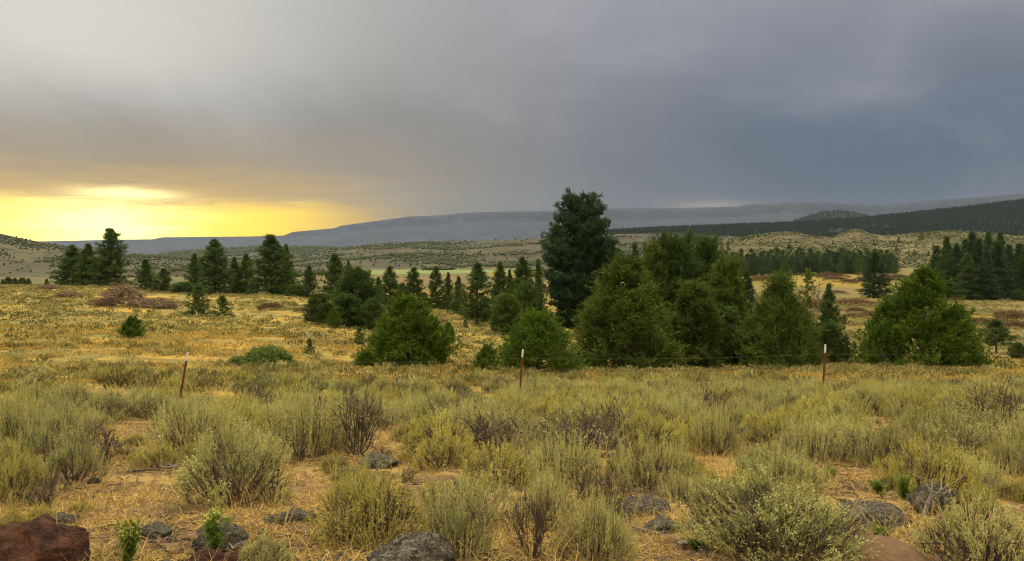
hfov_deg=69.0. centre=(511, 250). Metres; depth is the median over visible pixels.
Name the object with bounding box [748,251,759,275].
conifer tree
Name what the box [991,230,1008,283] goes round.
conifer tree
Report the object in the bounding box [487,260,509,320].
pine tree
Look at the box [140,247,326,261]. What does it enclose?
scrub ridge
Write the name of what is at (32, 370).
sagebrush
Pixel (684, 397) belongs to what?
sagebrush
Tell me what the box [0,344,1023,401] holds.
wire fence
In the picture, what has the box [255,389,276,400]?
dead sagebrush
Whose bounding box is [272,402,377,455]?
sagebrush
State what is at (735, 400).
sagebrush
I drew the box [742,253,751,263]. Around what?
conifer tree
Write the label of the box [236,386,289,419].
sagebrush
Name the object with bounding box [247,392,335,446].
golden shrub
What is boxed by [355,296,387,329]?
juniper tree
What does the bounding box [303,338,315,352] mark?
pine tree
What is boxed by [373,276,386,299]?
pine tree
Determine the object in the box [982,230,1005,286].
conifer tree
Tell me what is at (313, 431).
sagebrush
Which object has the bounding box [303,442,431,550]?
golden shrub
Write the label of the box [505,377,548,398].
sagebrush
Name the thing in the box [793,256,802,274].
conifer tree
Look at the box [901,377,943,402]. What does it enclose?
golden shrub
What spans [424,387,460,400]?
sagebrush
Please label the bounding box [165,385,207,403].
sagebrush
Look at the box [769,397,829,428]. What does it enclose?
golden shrub
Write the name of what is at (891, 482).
golden shrub
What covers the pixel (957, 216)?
forest
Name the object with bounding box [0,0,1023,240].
sky
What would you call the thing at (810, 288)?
pine tree
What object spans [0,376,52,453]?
sagebrush
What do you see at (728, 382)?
sagebrush
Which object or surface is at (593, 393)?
sagebrush
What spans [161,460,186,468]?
fallen stick
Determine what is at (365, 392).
sagebrush
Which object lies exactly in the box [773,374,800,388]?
sagebrush
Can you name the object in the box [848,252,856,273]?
conifer tree
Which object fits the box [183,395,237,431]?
sagebrush
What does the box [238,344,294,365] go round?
leafy bush
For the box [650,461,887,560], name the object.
sagebrush shrub
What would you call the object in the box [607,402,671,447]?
golden shrub
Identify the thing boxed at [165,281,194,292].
juniper tree
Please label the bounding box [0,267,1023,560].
ground
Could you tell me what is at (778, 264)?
conifer tree
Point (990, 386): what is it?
sagebrush
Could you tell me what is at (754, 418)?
golden shrub
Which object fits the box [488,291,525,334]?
juniper tree
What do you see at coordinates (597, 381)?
sagebrush
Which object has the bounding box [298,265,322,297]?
pine tree
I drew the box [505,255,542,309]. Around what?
pine tree
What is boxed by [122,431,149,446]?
golden shrub
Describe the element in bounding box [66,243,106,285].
pine tree
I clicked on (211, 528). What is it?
green weed
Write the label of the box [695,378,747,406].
golden shrub
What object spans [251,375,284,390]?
sagebrush
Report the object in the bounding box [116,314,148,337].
juniper tree
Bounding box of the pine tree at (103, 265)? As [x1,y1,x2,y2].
[76,227,137,285]
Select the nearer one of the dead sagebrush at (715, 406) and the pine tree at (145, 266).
the dead sagebrush at (715, 406)
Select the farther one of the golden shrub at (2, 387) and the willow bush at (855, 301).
the willow bush at (855, 301)
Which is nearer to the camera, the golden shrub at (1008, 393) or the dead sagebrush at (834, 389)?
the golden shrub at (1008, 393)
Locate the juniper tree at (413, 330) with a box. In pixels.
[356,288,469,367]
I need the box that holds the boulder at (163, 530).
[129,524,172,539]
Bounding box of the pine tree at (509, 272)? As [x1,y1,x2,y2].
[505,269,513,291]
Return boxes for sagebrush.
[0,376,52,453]
[0,394,30,411]
[0,408,97,462]
[1,375,64,401]
[9,456,48,488]
[14,392,62,433]
[18,363,56,376]
[21,387,74,406]
[22,367,63,385]
[23,467,68,507]
[26,386,103,447]
[35,392,76,419]
[35,397,82,431]
[37,421,117,481]
[47,378,96,402]
[53,416,144,459]
[57,380,83,393]
[63,385,112,411]
[65,385,99,410]
[65,399,117,430]
[73,388,147,423]
[84,388,127,408]
[99,457,115,465]
[109,384,157,406]
[111,389,182,420]
[115,447,132,457]
[122,385,169,416]
[130,383,152,400]
[132,380,241,454]
[147,393,215,426]
[153,392,206,421]
[161,421,294,511]
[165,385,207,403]
[169,369,201,380]
[177,388,256,429]
[177,392,228,415]
[178,402,292,466]
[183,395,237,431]
[188,389,257,430]
[194,387,268,476]
[221,387,252,401]
[229,377,252,391]
[233,387,286,431]
[234,382,262,395]
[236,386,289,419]
[238,528,297,560]
[239,385,276,404]
[243,368,280,387]
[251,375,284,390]
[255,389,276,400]
[263,382,300,404]
[265,349,355,463]
[265,386,301,399]
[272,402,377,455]
[275,392,306,410]
[281,372,301,385]
[287,381,316,396]
[297,370,320,383]
[298,387,328,399]
[300,377,331,393]
[301,391,328,415]
[304,389,369,416]
[309,390,339,402]
[317,375,337,385]
[317,378,391,459]
[326,373,362,394]
[328,384,369,417]
[329,454,362,482]
[340,388,373,401]
[348,390,422,429]
[351,387,376,398]
[361,372,376,386]
[362,392,405,414]
[368,375,393,390]
[373,409,405,426]
[375,396,406,408]
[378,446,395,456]
[381,390,435,420]
[387,374,410,389]
[389,376,410,385]
[389,402,478,464]
[398,380,429,402]
[399,466,420,483]
[404,380,423,392]
[405,377,438,394]
[407,449,536,529]
[408,423,480,472]
[414,392,453,423]
[416,386,453,413]
[418,386,448,404]
[421,455,504,560]
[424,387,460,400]
[426,384,510,437]
[429,398,464,422]
[439,374,472,395]
[444,380,464,394]
[444,400,495,426]
[449,476,465,486]
[451,383,484,407]
[451,384,507,413]
[452,406,529,456]
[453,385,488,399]
[454,395,485,411]
[455,383,561,450]
[479,383,534,412]
[480,377,508,393]
[489,393,543,423]
[491,373,510,386]
[501,475,564,560]
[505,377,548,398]
[508,385,542,400]
[510,413,583,473]
[510,444,579,520]
[512,369,541,385]
[515,408,637,459]
[516,372,543,389]
[516,381,536,397]
[522,417,608,489]
[526,408,572,444]
[533,373,567,385]
[534,381,556,391]
[538,399,590,430]
[541,393,600,418]
[544,376,576,387]
[544,381,575,394]
[545,378,577,389]
[547,457,642,560]
[548,394,648,450]
[549,390,596,407]
[556,391,614,429]
[557,382,577,391]
[557,382,581,404]
[564,467,602,500]
[570,375,607,398]
[574,378,601,389]
[574,385,615,402]
[575,399,635,427]
[585,380,609,393]
[586,393,648,419]
[587,463,634,519]
[595,371,627,387]
[595,384,645,414]
[596,375,626,387]
[600,376,633,387]
[600,419,694,492]
[602,379,635,393]
[616,406,689,452]
[617,383,693,422]
[618,380,659,402]
[633,376,646,386]
[639,368,674,394]
[640,409,667,427]
[641,382,689,402]
[650,377,710,422]
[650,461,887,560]
[654,459,715,502]
[656,383,708,416]
[658,371,680,392]
[663,380,682,387]
[678,378,702,393]
[679,385,723,405]
[680,384,714,401]
[681,380,747,457]
[687,393,746,431]
[688,467,756,506]
[697,375,712,387]
[698,411,744,454]
[699,392,725,409]
[705,398,724,411]
[710,374,727,390]
[712,377,741,386]
[720,381,750,398]
[723,429,835,492]
[724,387,769,409]
[724,391,755,414]
[727,421,746,442]
[728,371,767,392]
[728,376,757,390]
[729,380,754,390]
[730,386,785,405]
[731,383,755,397]
[732,438,814,484]
[733,394,768,423]
[737,397,768,416]
[737,410,779,426]
[738,406,815,451]
[748,375,785,396]
[751,377,810,411]
[751,381,786,400]
[753,392,790,415]
[768,394,853,464]
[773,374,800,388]
[775,394,836,421]
[776,387,823,406]
[780,390,806,408]
[789,397,888,461]
[791,373,829,394]
[796,387,884,428]
[808,375,834,385]
[829,386,848,393]
[831,379,855,389]
[832,396,916,468]
[834,379,888,414]
[847,377,883,399]
[861,384,892,412]
[865,378,909,393]
[871,368,902,386]
[882,397,922,424]
[893,381,929,394]
[893,400,946,435]
[894,374,921,384]
[895,372,923,386]
[901,481,1023,560]
[902,398,1017,459]
[903,383,942,404]
[922,378,943,385]
[929,390,971,414]
[929,428,1017,488]
[930,384,1016,442]
[930,385,1019,428]
[933,386,972,405]
[934,378,971,397]
[935,373,1023,435]
[935,381,964,391]
[942,375,955,383]
[945,383,973,401]
[949,375,972,387]
[958,375,977,388]
[964,377,1005,388]
[967,408,1023,449]
[969,374,997,386]
[974,376,1016,399]
[981,369,1008,384]
[982,379,1008,391]
[987,418,1023,476]
[996,373,1023,390]
[996,374,1021,384]
[999,392,1023,410]
[1002,403,1023,417]
[1003,407,1023,437]
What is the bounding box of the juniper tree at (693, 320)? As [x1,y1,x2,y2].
[658,276,741,368]
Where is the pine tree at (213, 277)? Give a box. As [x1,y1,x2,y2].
[193,238,236,292]
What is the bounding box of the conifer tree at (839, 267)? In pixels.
[835,258,844,273]
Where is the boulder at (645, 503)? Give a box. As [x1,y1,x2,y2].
[613,494,672,517]
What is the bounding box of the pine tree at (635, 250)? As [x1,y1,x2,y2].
[629,241,639,291]
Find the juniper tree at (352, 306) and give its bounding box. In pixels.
[323,291,362,327]
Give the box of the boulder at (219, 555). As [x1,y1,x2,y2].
[186,548,240,560]
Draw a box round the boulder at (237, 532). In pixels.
[191,522,248,551]
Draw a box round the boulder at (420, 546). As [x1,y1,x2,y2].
[366,531,456,560]
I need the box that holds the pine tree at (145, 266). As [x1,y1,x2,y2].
[130,259,157,290]
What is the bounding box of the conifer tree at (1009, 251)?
[999,244,1023,297]
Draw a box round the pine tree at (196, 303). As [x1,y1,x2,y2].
[177,282,212,315]
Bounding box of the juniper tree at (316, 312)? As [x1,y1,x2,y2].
[299,291,332,324]
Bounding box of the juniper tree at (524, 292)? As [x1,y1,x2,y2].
[512,277,546,320]
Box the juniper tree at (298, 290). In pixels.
[285,284,308,296]
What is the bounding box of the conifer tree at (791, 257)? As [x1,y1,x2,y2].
[784,255,797,274]
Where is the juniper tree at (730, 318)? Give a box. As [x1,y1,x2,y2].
[714,302,742,364]
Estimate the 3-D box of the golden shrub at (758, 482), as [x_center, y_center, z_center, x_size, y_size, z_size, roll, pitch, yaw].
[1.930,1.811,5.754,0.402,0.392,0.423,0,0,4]
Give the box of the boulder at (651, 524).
[642,513,684,534]
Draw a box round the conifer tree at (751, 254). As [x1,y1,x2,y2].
[746,248,756,265]
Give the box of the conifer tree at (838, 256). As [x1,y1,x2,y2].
[830,252,844,273]
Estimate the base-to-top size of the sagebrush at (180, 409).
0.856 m
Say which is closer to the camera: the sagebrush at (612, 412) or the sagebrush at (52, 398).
the sagebrush at (612, 412)
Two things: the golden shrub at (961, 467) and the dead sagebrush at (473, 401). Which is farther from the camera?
the dead sagebrush at (473, 401)
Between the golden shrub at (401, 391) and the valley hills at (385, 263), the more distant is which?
the valley hills at (385, 263)
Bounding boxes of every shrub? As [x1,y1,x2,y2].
[0,374,9,392]
[0,388,39,408]
[0,437,28,466]
[0,438,49,505]
[0,496,31,525]
[2,397,35,420]
[25,502,58,519]
[57,384,89,402]
[66,499,95,513]
[86,364,114,380]
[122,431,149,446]
[124,447,145,463]
[127,440,183,468]
[147,386,160,397]
[155,382,190,402]
[158,372,194,393]
[167,375,197,388]
[169,437,203,466]
[174,467,192,484]
[180,440,197,456]
[181,391,211,403]
[184,396,271,441]
[212,396,266,439]
[227,369,255,384]
[228,385,255,403]
[233,389,266,408]
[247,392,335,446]
[264,381,300,396]
[270,369,299,388]
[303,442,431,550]
[318,450,349,474]
[332,466,373,505]
[360,382,380,394]
[371,388,396,404]
[377,383,409,401]
[378,381,401,396]
[387,414,432,442]
[398,396,415,417]
[415,374,435,386]
[417,474,456,502]
[458,432,539,490]
[486,385,520,404]
[493,391,515,403]
[498,398,535,426]
[527,385,575,418]
[530,396,571,420]
[530,507,570,533]
[552,383,598,397]
[559,400,626,446]
[594,388,623,401]
[603,449,640,477]
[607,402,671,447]
[614,380,640,399]
[628,437,655,457]
[639,389,680,420]
[643,374,667,382]
[654,415,711,453]
[660,383,705,397]
[660,405,722,434]
[673,444,709,479]
[677,410,691,428]
[689,501,723,526]
[691,462,718,490]
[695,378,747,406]
[742,408,788,437]
[742,463,782,498]
[752,374,770,383]
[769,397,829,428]
[777,472,826,503]
[795,383,835,395]
[796,381,874,417]
[798,461,826,480]
[803,417,847,453]
[814,384,872,410]
[816,391,874,427]
[824,410,858,435]
[842,379,869,387]
[852,378,881,391]
[854,420,877,436]
[857,384,905,401]
[864,449,922,477]
[874,385,940,415]
[875,467,916,491]
[883,421,898,434]
[887,426,985,494]
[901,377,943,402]
[906,398,953,426]
[908,438,968,458]
[924,450,998,480]
[954,394,1006,419]
[955,474,1010,514]
[960,383,999,398]
[974,445,998,470]
[979,434,1022,463]
[980,388,1019,408]
[987,386,1021,402]
[989,472,1023,503]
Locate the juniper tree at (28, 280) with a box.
[25,278,31,284]
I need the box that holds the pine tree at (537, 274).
[532,258,547,311]
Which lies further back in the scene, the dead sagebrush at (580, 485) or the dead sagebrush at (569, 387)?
the dead sagebrush at (569, 387)
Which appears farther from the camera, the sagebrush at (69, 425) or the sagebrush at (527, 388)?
the sagebrush at (527, 388)
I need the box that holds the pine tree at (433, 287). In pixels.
[423,265,449,308]
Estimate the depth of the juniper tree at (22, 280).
249.46 m
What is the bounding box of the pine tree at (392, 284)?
[378,265,399,305]
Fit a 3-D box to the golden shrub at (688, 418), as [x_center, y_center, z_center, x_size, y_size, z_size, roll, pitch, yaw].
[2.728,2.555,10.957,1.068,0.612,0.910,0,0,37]
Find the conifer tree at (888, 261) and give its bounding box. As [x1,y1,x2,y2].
[885,254,893,273]
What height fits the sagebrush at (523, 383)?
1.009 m
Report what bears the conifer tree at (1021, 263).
on the ground at (142, 477)
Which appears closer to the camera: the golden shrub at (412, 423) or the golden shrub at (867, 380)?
the golden shrub at (412, 423)
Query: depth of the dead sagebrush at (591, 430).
8.33 m
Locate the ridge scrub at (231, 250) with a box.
[126,245,342,259]
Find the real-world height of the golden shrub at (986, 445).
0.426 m
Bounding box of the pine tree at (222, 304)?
[210,295,235,317]
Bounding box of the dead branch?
[909,471,964,517]
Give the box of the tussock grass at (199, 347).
[0,323,1023,421]
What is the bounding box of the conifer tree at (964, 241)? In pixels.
[959,237,968,255]
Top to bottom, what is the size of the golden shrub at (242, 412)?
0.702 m
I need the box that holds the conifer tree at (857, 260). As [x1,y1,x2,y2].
[851,253,864,274]
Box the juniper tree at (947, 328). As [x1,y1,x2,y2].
[840,260,1001,367]
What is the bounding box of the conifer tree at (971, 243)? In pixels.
[962,231,977,286]
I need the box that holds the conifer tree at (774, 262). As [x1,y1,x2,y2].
[768,254,779,274]
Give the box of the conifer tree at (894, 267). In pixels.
[890,256,898,273]
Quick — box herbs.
[0,423,1023,560]
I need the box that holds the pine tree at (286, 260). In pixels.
[276,244,296,292]
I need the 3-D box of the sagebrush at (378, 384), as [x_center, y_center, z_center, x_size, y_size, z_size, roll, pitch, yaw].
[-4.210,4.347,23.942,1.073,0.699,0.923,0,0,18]
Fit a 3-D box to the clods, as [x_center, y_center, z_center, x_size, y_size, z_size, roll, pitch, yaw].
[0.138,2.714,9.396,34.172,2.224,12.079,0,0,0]
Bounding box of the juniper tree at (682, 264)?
[647,230,708,317]
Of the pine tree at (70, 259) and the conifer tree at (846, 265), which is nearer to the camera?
the pine tree at (70, 259)
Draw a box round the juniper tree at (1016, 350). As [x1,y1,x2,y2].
[1006,341,1023,358]
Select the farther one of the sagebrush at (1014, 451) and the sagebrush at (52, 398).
the sagebrush at (52, 398)
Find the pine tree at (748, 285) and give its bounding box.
[739,271,758,314]
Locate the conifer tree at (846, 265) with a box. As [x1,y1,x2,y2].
[842,253,851,273]
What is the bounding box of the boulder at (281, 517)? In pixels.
[262,508,315,525]
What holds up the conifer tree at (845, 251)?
on the ground at (142, 477)
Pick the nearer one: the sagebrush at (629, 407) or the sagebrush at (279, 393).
the sagebrush at (629, 407)
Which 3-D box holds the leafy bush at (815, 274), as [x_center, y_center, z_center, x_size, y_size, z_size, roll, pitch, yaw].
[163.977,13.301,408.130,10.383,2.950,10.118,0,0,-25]
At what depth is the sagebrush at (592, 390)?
19.80 m
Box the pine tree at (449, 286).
[441,272,456,309]
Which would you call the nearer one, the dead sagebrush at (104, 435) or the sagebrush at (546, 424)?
the dead sagebrush at (104, 435)
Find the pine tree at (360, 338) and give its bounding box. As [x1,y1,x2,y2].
[349,326,366,344]
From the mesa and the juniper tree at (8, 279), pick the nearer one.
the juniper tree at (8, 279)
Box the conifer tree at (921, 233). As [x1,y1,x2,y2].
[918,232,924,239]
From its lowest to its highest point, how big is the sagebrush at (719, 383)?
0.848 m
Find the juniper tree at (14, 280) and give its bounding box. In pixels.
[11,278,17,283]
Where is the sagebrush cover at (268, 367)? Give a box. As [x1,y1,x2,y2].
[0,283,1023,396]
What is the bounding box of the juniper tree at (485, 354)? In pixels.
[469,342,504,370]
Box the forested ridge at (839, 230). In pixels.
[537,201,1022,238]
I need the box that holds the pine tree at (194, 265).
[183,253,204,289]
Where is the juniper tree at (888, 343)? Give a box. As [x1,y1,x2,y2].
[856,320,902,364]
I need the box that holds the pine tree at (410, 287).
[400,266,428,305]
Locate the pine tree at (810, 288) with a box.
[798,267,820,315]
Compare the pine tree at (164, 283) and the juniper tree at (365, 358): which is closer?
the juniper tree at (365, 358)
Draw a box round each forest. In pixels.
[541,198,1023,255]
[793,210,870,220]
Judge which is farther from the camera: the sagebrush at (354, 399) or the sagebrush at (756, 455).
the sagebrush at (354, 399)
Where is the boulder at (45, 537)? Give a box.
[0,513,90,560]
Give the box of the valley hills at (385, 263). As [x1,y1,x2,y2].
[261,234,739,268]
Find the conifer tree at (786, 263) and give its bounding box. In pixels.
[781,256,790,274]
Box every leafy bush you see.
[227,356,248,365]
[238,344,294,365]
[801,272,817,276]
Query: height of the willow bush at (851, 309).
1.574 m
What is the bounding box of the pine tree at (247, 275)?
[234,253,258,293]
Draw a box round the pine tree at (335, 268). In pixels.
[317,252,347,298]
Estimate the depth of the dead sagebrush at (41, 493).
5.60 m
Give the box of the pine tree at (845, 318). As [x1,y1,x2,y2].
[841,314,850,323]
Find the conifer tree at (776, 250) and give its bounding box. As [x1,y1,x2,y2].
[769,247,785,272]
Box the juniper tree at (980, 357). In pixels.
[941,336,988,365]
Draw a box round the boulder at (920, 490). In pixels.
[906,483,961,515]
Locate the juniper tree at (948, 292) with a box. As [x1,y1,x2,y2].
[937,286,953,298]
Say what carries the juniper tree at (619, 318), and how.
on the ground at (142, 477)
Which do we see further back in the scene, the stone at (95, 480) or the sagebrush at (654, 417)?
the sagebrush at (654, 417)
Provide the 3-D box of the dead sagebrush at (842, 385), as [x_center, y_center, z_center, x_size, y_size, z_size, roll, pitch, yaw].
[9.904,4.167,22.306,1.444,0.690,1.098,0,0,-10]
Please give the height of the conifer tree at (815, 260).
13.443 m
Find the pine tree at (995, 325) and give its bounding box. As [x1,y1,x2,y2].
[977,318,1022,352]
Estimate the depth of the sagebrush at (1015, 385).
23.68 m
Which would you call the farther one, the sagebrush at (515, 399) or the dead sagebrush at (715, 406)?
the sagebrush at (515, 399)
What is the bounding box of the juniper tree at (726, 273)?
[704,250,752,340]
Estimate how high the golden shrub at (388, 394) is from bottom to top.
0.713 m
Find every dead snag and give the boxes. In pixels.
[810,279,816,321]
[814,281,825,322]
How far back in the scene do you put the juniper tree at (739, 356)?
48.46 m
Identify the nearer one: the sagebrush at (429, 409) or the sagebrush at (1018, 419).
the sagebrush at (1018, 419)
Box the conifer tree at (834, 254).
[828,251,838,272]
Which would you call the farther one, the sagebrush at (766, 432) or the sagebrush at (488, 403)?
the sagebrush at (488, 403)
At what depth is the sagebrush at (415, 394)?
18.52 m
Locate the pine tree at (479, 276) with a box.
[450,261,496,320]
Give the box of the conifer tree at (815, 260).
[809,253,824,271]
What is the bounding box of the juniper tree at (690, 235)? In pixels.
[672,228,709,267]
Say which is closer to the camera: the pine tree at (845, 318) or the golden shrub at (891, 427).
the golden shrub at (891, 427)
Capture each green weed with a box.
[114,516,147,560]
[199,499,232,548]
[686,534,704,549]
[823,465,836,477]
[867,522,892,536]
[868,477,887,493]
[892,474,913,499]
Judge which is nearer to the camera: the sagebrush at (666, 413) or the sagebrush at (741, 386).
the sagebrush at (666, 413)
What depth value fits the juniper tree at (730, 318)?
50.25 m
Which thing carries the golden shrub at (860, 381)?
on the ground at (142, 477)
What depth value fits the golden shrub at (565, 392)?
19.13 m
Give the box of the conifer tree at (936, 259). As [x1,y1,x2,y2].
[927,245,940,276]
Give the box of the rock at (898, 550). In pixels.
[812,534,928,560]
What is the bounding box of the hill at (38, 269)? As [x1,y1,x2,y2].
[0,234,326,277]
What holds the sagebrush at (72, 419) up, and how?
on the ground at (142, 477)
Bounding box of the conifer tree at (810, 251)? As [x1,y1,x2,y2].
[801,248,817,274]
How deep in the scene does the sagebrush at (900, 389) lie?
19.68 m
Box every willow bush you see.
[256,302,287,310]
[293,307,307,311]
[752,275,769,281]
[803,297,823,310]
[816,271,835,277]
[817,273,834,277]
[820,275,846,281]
[823,290,849,293]
[832,297,878,305]
[842,279,857,283]
[845,306,865,312]
[846,313,863,317]
[851,310,897,320]
[889,274,907,277]
[971,316,1001,323]
[991,308,1023,320]
[1003,320,1023,329]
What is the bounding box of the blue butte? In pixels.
[792,211,863,221]
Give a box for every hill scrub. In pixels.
[0,234,262,276]
[639,228,1023,267]
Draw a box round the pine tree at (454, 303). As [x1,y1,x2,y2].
[446,276,465,313]
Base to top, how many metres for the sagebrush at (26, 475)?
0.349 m
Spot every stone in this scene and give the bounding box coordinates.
[86,477,100,483]
[149,521,162,524]
[166,535,177,542]
[196,526,203,533]
[632,526,643,531]
[697,547,708,555]
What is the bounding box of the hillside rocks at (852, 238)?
[641,230,1022,264]
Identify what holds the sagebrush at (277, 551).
on the ground at (142, 477)
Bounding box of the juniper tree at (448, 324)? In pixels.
[442,321,455,342]
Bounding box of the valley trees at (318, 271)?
[295,266,611,277]
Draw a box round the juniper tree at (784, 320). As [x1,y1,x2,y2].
[731,265,832,367]
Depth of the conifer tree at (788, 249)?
517.45 m
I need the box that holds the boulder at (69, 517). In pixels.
[50,513,83,524]
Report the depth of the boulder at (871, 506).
4.87 m
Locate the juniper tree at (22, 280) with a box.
[16,277,25,283]
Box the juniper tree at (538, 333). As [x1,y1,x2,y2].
[492,304,594,372]
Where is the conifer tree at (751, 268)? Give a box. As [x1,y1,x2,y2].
[746,260,755,275]
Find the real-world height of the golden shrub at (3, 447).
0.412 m
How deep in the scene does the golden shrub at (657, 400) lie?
14.09 m
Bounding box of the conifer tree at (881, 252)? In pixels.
[877,249,886,267]
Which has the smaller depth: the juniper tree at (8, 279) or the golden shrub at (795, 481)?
the golden shrub at (795, 481)
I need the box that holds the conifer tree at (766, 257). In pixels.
[761,255,772,274]
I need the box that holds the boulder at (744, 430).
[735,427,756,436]
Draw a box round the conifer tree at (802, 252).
[796,250,808,269]
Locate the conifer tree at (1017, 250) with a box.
[1008,243,1023,293]
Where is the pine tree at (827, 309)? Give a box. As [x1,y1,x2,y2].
[815,283,846,348]
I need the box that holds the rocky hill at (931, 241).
[639,229,1023,267]
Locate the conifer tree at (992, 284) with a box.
[971,249,1006,299]
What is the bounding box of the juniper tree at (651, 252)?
[630,239,679,351]
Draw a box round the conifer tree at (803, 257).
[799,254,807,273]
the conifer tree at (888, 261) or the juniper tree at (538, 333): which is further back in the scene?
the conifer tree at (888, 261)
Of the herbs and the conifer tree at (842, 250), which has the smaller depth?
the herbs
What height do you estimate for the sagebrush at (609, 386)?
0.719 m
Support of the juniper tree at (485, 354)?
on the ground at (142, 477)
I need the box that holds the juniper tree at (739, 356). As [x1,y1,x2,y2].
[730,313,793,366]
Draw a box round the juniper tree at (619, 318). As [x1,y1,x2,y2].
[563,248,696,371]
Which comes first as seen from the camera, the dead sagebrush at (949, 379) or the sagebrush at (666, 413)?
the sagebrush at (666, 413)
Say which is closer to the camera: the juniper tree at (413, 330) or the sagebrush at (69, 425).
the sagebrush at (69, 425)
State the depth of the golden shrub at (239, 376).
25.40 m
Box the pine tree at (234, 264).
[223,256,246,292]
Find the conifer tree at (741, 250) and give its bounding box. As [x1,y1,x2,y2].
[737,249,745,260]
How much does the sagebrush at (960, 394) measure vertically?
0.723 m
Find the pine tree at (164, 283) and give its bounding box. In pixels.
[148,268,174,291]
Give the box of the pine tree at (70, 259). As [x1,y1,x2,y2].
[46,244,89,284]
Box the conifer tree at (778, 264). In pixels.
[773,260,781,272]
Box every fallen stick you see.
[128,461,178,472]
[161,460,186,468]
[191,540,245,554]
[634,523,719,546]
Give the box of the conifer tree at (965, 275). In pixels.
[949,253,985,300]
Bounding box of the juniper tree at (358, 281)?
[327,265,388,326]
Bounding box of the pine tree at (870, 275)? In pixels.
[858,251,893,297]
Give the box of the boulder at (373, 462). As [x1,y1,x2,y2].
[357,451,399,468]
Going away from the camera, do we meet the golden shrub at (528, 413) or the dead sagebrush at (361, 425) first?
the dead sagebrush at (361, 425)
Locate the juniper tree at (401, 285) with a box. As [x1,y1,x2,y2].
[395,281,405,299]
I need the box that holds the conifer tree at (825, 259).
[818,249,836,272]
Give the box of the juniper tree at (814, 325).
[788,316,827,360]
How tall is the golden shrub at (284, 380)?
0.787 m
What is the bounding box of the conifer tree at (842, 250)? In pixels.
[836,247,850,271]
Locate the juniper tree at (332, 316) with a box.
[325,307,342,327]
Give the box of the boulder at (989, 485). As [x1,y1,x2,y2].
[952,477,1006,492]
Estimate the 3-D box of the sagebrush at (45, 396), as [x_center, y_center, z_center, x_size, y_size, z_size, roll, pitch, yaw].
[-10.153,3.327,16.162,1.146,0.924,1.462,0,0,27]
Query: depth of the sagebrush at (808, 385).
20.39 m
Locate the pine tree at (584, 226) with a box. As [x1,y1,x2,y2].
[536,187,622,330]
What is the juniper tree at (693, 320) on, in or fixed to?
on the ground at (142, 477)
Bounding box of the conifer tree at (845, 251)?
[838,250,855,273]
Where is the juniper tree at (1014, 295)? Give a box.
[1008,288,1023,300]
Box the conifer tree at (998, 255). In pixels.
[982,240,1017,298]
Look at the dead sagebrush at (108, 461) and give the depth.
7.77 m
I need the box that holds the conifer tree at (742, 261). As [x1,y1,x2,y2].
[738,252,749,275]
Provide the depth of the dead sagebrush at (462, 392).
18.79 m
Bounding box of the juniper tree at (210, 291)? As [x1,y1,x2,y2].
[203,287,215,293]
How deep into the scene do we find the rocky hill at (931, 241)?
686.62 m
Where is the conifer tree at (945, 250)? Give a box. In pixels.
[933,236,954,294]
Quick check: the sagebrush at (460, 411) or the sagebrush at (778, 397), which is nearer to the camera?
the sagebrush at (460, 411)
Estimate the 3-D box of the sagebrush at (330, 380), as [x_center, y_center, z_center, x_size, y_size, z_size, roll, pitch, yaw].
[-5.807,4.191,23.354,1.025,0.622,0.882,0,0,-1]
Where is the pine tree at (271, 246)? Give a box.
[241,234,302,294]
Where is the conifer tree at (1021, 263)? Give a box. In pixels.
[1012,240,1023,295]
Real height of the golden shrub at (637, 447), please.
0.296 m
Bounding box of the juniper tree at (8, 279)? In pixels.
[2,277,11,284]
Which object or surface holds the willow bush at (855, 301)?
on the ground at (142, 477)
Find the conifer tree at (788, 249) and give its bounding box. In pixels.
[785,244,793,257]
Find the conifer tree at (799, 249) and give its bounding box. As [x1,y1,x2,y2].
[793,246,802,263]
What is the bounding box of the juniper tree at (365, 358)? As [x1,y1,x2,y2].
[351,350,381,367]
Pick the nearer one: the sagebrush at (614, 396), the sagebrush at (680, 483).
the sagebrush at (680, 483)
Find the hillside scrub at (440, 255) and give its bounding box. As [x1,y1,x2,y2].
[254,232,726,267]
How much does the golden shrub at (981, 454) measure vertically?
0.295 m
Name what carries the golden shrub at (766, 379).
on the ground at (142, 477)
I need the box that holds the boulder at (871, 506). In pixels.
[837,500,908,529]
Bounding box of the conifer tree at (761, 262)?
[752,251,767,274]
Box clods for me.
[0,415,1023,560]
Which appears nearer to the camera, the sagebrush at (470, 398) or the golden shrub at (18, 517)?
the golden shrub at (18, 517)
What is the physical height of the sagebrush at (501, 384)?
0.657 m
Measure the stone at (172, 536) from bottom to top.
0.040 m
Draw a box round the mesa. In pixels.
[39,193,1023,253]
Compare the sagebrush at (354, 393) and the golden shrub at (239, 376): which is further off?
the golden shrub at (239, 376)
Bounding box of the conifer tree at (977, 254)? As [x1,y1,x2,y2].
[968,238,992,292]
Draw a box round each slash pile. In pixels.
[31,284,65,289]
[52,289,87,297]
[79,280,180,308]
[156,302,177,308]
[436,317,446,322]
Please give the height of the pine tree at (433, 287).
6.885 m
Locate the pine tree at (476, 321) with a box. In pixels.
[472,318,482,326]
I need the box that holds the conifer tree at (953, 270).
[940,242,972,295]
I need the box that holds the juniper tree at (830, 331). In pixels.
[814,320,853,363]
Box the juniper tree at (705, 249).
[684,231,734,288]
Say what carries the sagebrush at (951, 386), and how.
on the ground at (142, 477)
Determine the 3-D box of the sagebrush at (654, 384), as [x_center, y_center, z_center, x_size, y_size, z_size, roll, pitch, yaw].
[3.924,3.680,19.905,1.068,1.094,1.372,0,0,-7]

